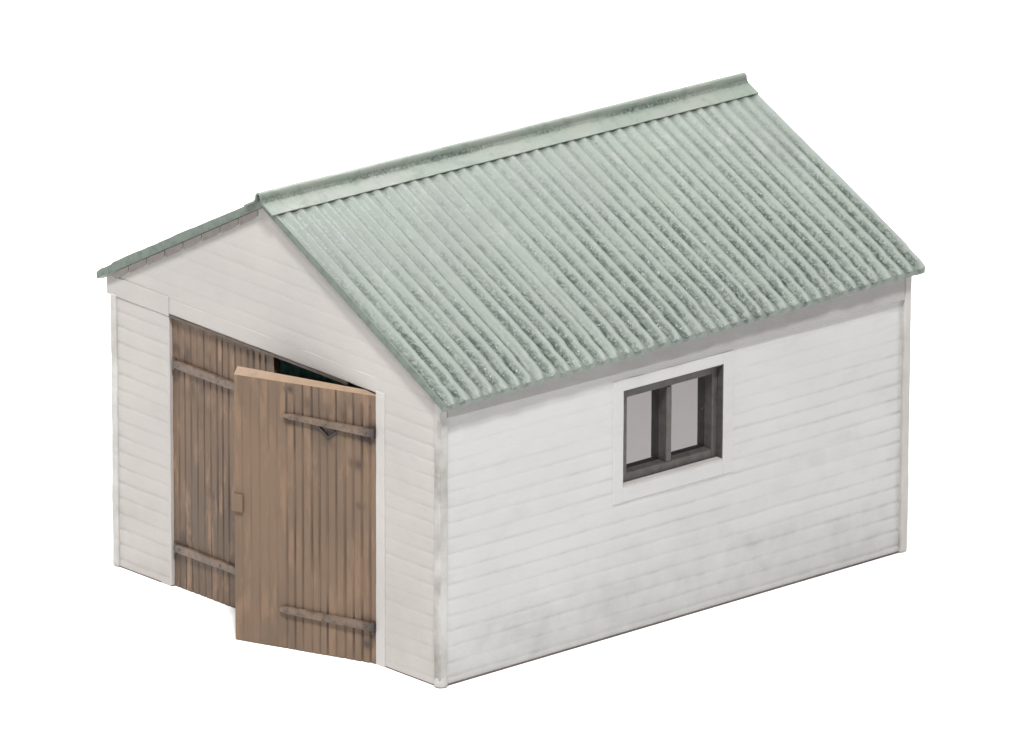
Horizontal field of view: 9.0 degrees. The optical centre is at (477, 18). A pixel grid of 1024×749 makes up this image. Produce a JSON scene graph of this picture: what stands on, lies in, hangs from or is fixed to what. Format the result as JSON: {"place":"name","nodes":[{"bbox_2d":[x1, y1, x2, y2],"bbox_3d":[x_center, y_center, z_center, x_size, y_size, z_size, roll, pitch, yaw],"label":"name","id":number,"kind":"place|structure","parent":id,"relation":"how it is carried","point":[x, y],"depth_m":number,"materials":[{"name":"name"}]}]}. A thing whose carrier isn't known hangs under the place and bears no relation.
{"place":"outdoors","nodes":[
{"label":"outdoors","id":0,"kind":"place"},
{"bbox_2d":[96,72,924,687],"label":"garage","id":1,"kind":"structure","parent":0,"point":[444,416],"depth_m":53.62,"materials":[{"name":"white paint"}]},
{"bbox_2d":[172,318,278,607],"bbox_3d":[-2.107,3.750,54.048,0.101,2.354,1.315,-12,18,-40],"label":"door","id":2,"kind":"structure","parent":1,"relation":"in","point":[204,363],"depth_m":54.21,"materials":[{"name":"brown wood"}]},
{"bbox_2d":[232,366,375,663],"bbox_3d":[-1.402,4.046,52.883,1.352,2.325,0.110,7,15,27],"label":"door","id":3,"kind":"structure","parent":1,"relation":"in","point":[304,497],"depth_m":52.88,"materials":[{"name":"brown wood"}]},
{"bbox_2d":[612,350,733,504],"bbox_3d":[1.563,3.357,53.639,1.368,1.060,0.171,-12,18,-40],"label":"window","id":4,"kind":"structure","parent":1,"relation":"in","point":[672,426],"depth_m":53.68,"materials":[{"name":"grey paint"}]},
{"bbox_2d":[0,0,1023,748],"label":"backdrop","id":5,"kind":"structure","parent":0,"point":[128,126],"depth_m":62.63,"materials":[{"name":"white paper"}]}
]}

